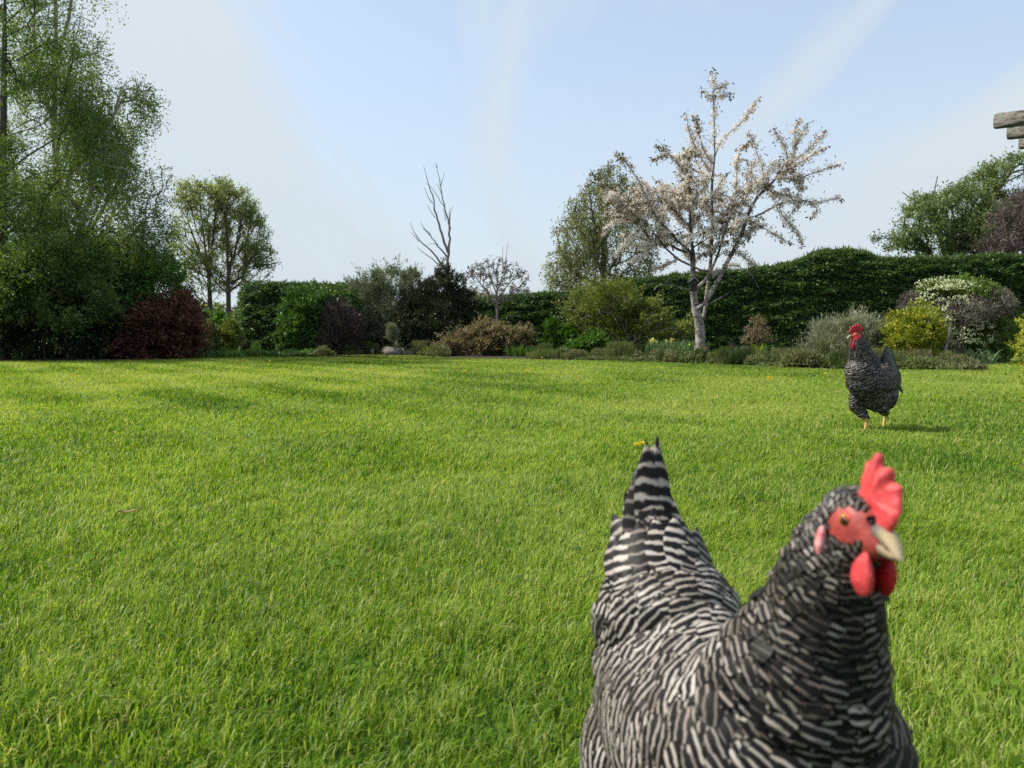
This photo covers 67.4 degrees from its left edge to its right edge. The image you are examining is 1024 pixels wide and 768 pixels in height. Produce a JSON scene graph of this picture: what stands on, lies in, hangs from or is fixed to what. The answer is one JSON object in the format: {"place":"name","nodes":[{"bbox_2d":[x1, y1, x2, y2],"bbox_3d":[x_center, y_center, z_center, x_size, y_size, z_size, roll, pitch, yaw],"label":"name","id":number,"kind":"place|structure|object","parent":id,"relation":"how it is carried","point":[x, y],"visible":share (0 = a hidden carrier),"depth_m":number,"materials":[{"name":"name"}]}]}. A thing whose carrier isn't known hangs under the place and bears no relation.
{"place":"outdoors","nodes":[
{"label":"outdoors","id":0,"kind":"place"},
{"bbox_2d":[0,338,1023,767],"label":"lawn","id":1,"kind":"structure","parent":0,"point":[100,762],"depth_m":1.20,"materials":[{"name":"green plant"}]},
{"bbox_2d":[0,217,135,358],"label":"spreading shrub","id":2,"kind":"object","parent":1,"relation":"on","point":[79,278],"visible":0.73,"depth_m":15.99,"materials":[{"name":"green plant"}]},
{"bbox_2d":[118,504,143,512],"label":"fallen leaf","id":3,"kind":"object","parent":1,"relation":"on","point":[126,511],"visible":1,"depth_m":2.07,"materials":[{"name":"beige plant"}]},
{"bbox_2d":[164,170,239,311],"bbox_3d":[-15.989,-6.396,39.725,3.858,8.873,3.842,-1,4,-19],"label":"tree","id":4,"kind":"object","parent":1,"relation":"on","point":[192,196],"visible":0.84,"depth_m":39.17,"materials":[{"name":"green plant"}]},
{"bbox_2d":[202,306,234,333],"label":"field bush","id":5,"kind":"object","parent":1,"relation":"on","point":[217,317],"visible":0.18,"depth_m":29.52,"materials":[{"name":"green plant"}]},
{"bbox_2d":[0,353,444,360],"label":"flower bed","id":6,"kind":"object","parent":1,"relation":"on","point":[112,358],"visible":0.25,"depth_m":17.59,"materials":[{"name":"soil"}]},
{"bbox_2d":[0,0,131,358],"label":"larch tree","id":7,"kind":"object","parent":6,"relation":"on","point":[7,194],"visible":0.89,"depth_m":16.40,"materials":[{"name":"green plant"}]},
{"bbox_2d":[0,0,148,339],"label":"silver birch","id":8,"kind":"object","parent":6,"relation":"on","point":[98,99],"visible":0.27,"depth_m":18.63,"materials":[{"name":"green plant"}]},
{"bbox_2d":[0,267,148,359],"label":"laurel","id":9,"kind":"object","parent":6,"relation":"on","point":[17,343],"visible":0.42,"depth_m":16.93,"materials":[{"name":"green plant"}]},
{"bbox_2d":[21,71,181,356],"bbox_3d":[-9.939,-4.003,18.384,3.625,6.770,3.431,0,4,0],"label":"silver birch","id":10,"kind":"object","parent":6,"relation":"on","point":[132,238],"visible":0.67,"depth_m":18.14,"materials":[{"name":"green plant"}]},
{"bbox_2d":[56,218,202,357],"bbox_3d":[-9.254,-2.256,18.455,3.385,3.460,3.256,0,4,0],"label":"evergreen shrub","id":11,"kind":"object","parent":6,"relation":"on","point":[139,280],"visible":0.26,"depth_m":17.95,"materials":[{"name":"green plant"}]},
{"bbox_2d":[92,276,217,358],"bbox_3d":[-8.185,-1.534,17.968,2.788,2.050,2.650,0,4,0],"label":"red leaved bush","id":12,"kind":"object","parent":6,"relation":"on","point":[171,327],"visible":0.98,"depth_m":17.37,"materials":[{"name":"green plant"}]},
{"bbox_2d":[199,319,222,351],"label":"brown shrub","id":13,"kind":"object","parent":6,"relation":"on","point":[214,340],"visible":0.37,"depth_m":20.36,"materials":[{"name":"plant"}]},
{"bbox_2d":[208,315,245,351],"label":"yellow green bush","id":14,"kind":"object","parent":6,"relation":"on","point":[231,334],"visible":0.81,"depth_m":20.91,"materials":[{"name":"green plant"}]},
{"bbox_2d":[189,343,316,357],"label":"ground cover","id":15,"kind":"object","parent":6,"relation":"on","point":[233,352],"visible":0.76,"depth_m":19.43,"materials":[{"name":"green plant"}]},
{"bbox_2d":[265,278,364,352],"bbox_3d":[-5.401,-1.909,21.901,3.160,2.296,1.680,-1,4,-22],"label":"green shrub","id":16,"kind":"object","parent":6,"relation":"on","point":[302,304],"visible":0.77,"depth_m":21.39,"materials":[{"name":"green plant"}]},
{"bbox_2d":[311,294,372,353],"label":"purple brown bush","id":17,"kind":"object","parent":6,"relation":"on","point":[353,326],"visible":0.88,"depth_m":21.31,"materials":[{"name":"purple plant"}]},
{"bbox_2d":[312,339,451,356],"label":"ground cover","id":18,"kind":"object","parent":6,"relation":"on","point":[440,350],"visible":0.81,"depth_m":20.65,"materials":[{"name":"green plant"}]},
{"bbox_2d":[383,322,399,349],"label":"standard shrub","id":19,"kind":"object","parent":6,"relation":"on","point":[392,335],"visible":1,"depth_m":20.68,"materials":[{"name":"green plant"}]},
{"bbox_2d":[383,347,401,354],"bbox_3d":[-3.240,-0.884,20.896,0.533,0.247,0.413,0,4,0],"label":"rock","id":20,"kind":"object","parent":6,"relation":"on","point":[390,351],"visible":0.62,"depth_m":20.76,"materials":[{"name":"grey stone"}]},
{"bbox_2d":[402,350,416,354],"bbox_3d":[-2.770,-0.835,20.788,0.401,0.150,0.319,0,4,0],"label":"rock","id":21,"kind":"object","parent":6,"relation":"on","point":[408,352],"visible":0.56,"depth_m":20.68,"materials":[{"name":"grey stone"}]},
{"bbox_2d":[207,178,282,313],"bbox_3d":[-14.327,-6.533,40.764,4.166,9.017,3.962,0,4,0],"label":"tree","id":22,"kind":"object","parent":1,"relation":"on","point":[246,248],"visible":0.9,"depth_m":40.00,"materials":[{"name":"green plant"}]},
{"bbox_2d":[47,290,485,336],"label":"distant wood","id":23,"kind":"object","parent":1,"relation":"on","point":[217,304],"depth_m":185.63,"materials":[{"name":"green plant"}]},
{"bbox_2d":[234,278,393,351],"bbox_3d":[-6.728,-2.175,25.145,4.842,2.446,6.044,-2,4,-24],"label":"clipped hedge","id":24,"kind":"object","parent":1,"relation":"on","point":[257,302],"visible":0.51,"depth_m":22.50,"materials":[{"name":"green plant"}]},
{"bbox_2d":[338,254,424,346],"bbox_3d":[-3.739,-2.346,22.472,2.870,3.009,1.775,0,4,0],"label":"grey green shrub","id":25,"kind":"object","parent":1,"relation":"on","point":[375,291],"visible":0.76,"depth_m":22.08,"materials":[{"name":"green plant"}]},
{"bbox_2d":[410,165,452,315],"bbox_3d":[-2.482,-3.891,23.805,1.339,5.862,0.176,0,4,0],"label":"dead tree","id":26,"kind":"object","parent":1,"relation":"on","point":[444,243],"visible":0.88,"depth_m":23.73,"materials":[{"name":"grey plant"}]},
{"bbox_2d":[386,257,479,348],"bbox_3d":[-2.124,-2.209,21.929,2.576,2.872,2.300,2,4,32],"label":"dark conifer","id":27,"kind":"object","parent":1,"relation":"on","point":[413,325],"visible":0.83,"depth_m":21.57,"materials":[{"name":"green plant"}]},
{"bbox_2d":[539,159,661,291],"bbox_3d":[3.370,-4.981,29.736,4.807,7.296,3.675,0,4,0],"label":"silver birch","id":28,"kind":"object","parent":1,"relation":"on","point":[594,246],"visible":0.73,"depth_m":29.18,"materials":[{"name":"green leaf"},{"name":"pale bark"}]},
{"bbox_2d":[443,354,960,370],"bbox_3d":[2.531,-0.528,16.736,13.837,0.066,3.118,3,5,44],"label":"flower bed","id":29,"kind":"object","parent":1,"relation":"on","point":[492,357],"visible":0.13,"depth_m":17.43,"materials":[{"name":"soil"}]},
{"bbox_2d":[426,315,535,355],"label":"bronze tipped shrub","id":30,"kind":"object","parent":29,"relation":"on","point":[474,340],"visible":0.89,"depth_m":19.58,"materials":[{"name":"plant"}]},
{"bbox_2d":[464,243,531,321],"bbox_3d":[-0.375,-2.249,20.474,1.831,2.996,1.389,0,4,0],"label":"ornamental tree","id":31,"kind":"object","parent":29,"relation":"on","point":[490,276],"visible":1,"depth_m":20.45,"materials":[{"name":"grey plant"}]},
{"bbox_2d":[501,344,536,356],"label":"lily clump","id":32,"kind":"object","parent":29,"relation":"on","point":[516,353],"visible":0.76,"depth_m":18.86,"materials":[{"name":"green plant"}]},
{"bbox_2d":[539,314,581,350],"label":"leafy shrub","id":33,"kind":"object","parent":29,"relation":"on","point":[561,333],"visible":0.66,"depth_m":19.68,"materials":[{"name":"green plant"}]},
{"bbox_2d":[563,328,612,352],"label":"rounded green bush","id":34,"kind":"object","parent":29,"relation":"on","point":[589,341],"visible":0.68,"depth_m":18.40,"materials":[{"name":"green plant"}]},
{"bbox_2d":[525,340,706,363],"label":"ground cover","id":35,"kind":"object","parent":29,"relation":"on","point":[623,351],"visible":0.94,"depth_m":16.22,"materials":[{"name":"green plant"}]},
{"bbox_2d":[550,270,694,352],"bbox_3d":[2.644,-1.750,19.179,3.872,2.244,2.280,2,4,33],"label":"olive shrub","id":36,"kind":"object","parent":29,"relation":"on","point":[619,314],"visible":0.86,"depth_m":18.96,"materials":[{"name":"green plant"}]},
{"bbox_2d":[640,338,694,352],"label":"iris clump","id":37,"kind":"object","parent":29,"relation":"on","point":[684,345],"visible":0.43,"depth_m":17.23,"materials":[{"name":"green plant"}]},
{"bbox_2d":[589,67,846,349],"bbox_3d":[4.336,-3.659,16.741,5.539,6.341,2.159,0,4,0],"label":"cherry tree","id":38,"kind":"object","parent":29,"relation":"on","point":[649,211],"visible":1,"depth_m":16.50,"materials":[{"name":"white plant"}]},
{"bbox_2d":[687,277,698,290],"bbox_3d":[3.931,-2.166,16.657,0.230,0.283,0.200,0,4,0],"label":"bird box","id":39,"kind":"object","parent":38,"relation":"attached to","point":[693,281],"visible":1,"depth_m":16.60,"materials":[{"name":"grey wood"}]},
{"bbox_2d":[694,338,847,368],"bbox_3d":[4.550,-0.560,13.687,1.456,0.551,3.857,-2,4,-32],"label":"ground cover","id":40,"kind":"object","parent":29,"relation":"on","point":[803,357],"visible":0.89,"depth_m":13.20,"materials":[{"name":"green plant"}]},
{"bbox_2d":[794,304,889,354],"bbox_3d":[6.394,-0.955,14.922,2.239,1.223,1.909,0,4,0],"label":"silvery bush","id":41,"kind":"object","parent":29,"relation":"on","point":[870,333],"visible":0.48,"depth_m":14.67,"materials":[{"name":"green plant"}]},
{"bbox_2d":[835,347,988,370],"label":"ground cover","id":42,"kind":"object","parent":29,"relation":"on","point":[919,359],"visible":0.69,"depth_m":11.85,"materials":[{"name":"green plant"}]},
{"bbox_2d":[878,297,955,355],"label":"golden bush","id":43,"kind":"object","parent":29,"relation":"in","point":[907,328],"visible":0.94,"depth_m":14.02,"materials":[{"name":"yellow plant"}]},
{"bbox_2d":[893,271,1023,362],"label":"white flowering shrub","id":44,"kind":"object","parent":29,"relation":"in","point":[984,309],"visible":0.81,"depth_m":14.61,"materials":[{"name":"plant"}]},
{"bbox_2d":[410,245,1023,352],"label":"clipped hedge","id":45,"kind":"object","parent":1,"relation":"on","point":[789,300],"visible":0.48,"depth_m":23.70,"materials":[{"name":"green plant"}]},
{"bbox_2d":[578,435,919,767],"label":"hen","id":46,"kind":"object","parent":1,"relation":"on","point":[695,664],"visible":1,"depth_m":0.50,"materials":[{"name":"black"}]},
{"bbox_2d":[739,313,777,351],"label":"thin red leaved shrub","id":47,"kind":"object","parent":1,"relation":"on","point":[760,334],"visible":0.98,"depth_m":17.51,"materials":[{"name":"brown plant"}]},
{"bbox_2d":[755,345,800,352],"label":"daffodil clump","id":48,"kind":"object","parent":1,"relation":"on","point":[763,350],"visible":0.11,"depth_m":16.97,"materials":[{"name":"green plant"}]},
{"bbox_2d":[844,324,903,431],"bbox_3d":[1.987,-0.033,4.218,0.426,0.592,0.224,-2,4,-29],"label":"hen","id":49,"kind":"object","parent":1,"relation":"on","point":[873,380],"visible":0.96,"depth_m":4.13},
{"bbox_2d":[867,146,1023,255],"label":"hawthorn tree","id":50,"kind":"object","parent":1,"relation":"on","point":[965,229],"visible":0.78,"depth_m":29.11,"materials":[{"name":"green plant"}]},
{"bbox_2d":[943,322,951,354],"bbox_3d":[7.877,-0.703,13.932,0.264,0.836,0.042,-2,4,-25],"label":"garden stake","id":51,"kind":"object","parent":1,"relation":"on","point":[947,339],"visible":0.67,"depth_m":13.93,"materials":[{"name":"grey wood"}]},
{"bbox_2d":[941,345,1000,364],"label":"iris clump","id":52,"kind":"object","parent":1,"relation":"on","point":[992,360],"visible":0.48,"depth_m":13.96,"materials":[{"name":"green plant"}]},
{"bbox_2d":[971,181,1023,254],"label":"bare brown tree","id":53,"kind":"object","parent":1,"relation":"on","point":[1009,243],"visible":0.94,"depth_m":27.16,"materials":[{"name":"plant"}]},
{"bbox_2d":[993,110,1023,148],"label":"pergola","id":54,"kind":"object","parent":1,"relation":"on","point":[1012,122],"visible":1,"depth_m":6.33,"materials":[{"name":"grey wood"}]},
{"bbox_2d":[1000,313,1023,401],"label":"golden privet","id":55,"kind":"object","parent":1,"relation":"on","point":[1019,350],"visible":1,"depth_m":5.75,"materials":[{"name":"yellow plant"}]},
{"bbox_2d":[0,0,1023,311],"label":"sky","id":56,"kind":"structure","parent":0,"point":[334,113],"materials":[{"name":"blue"}]}
]}

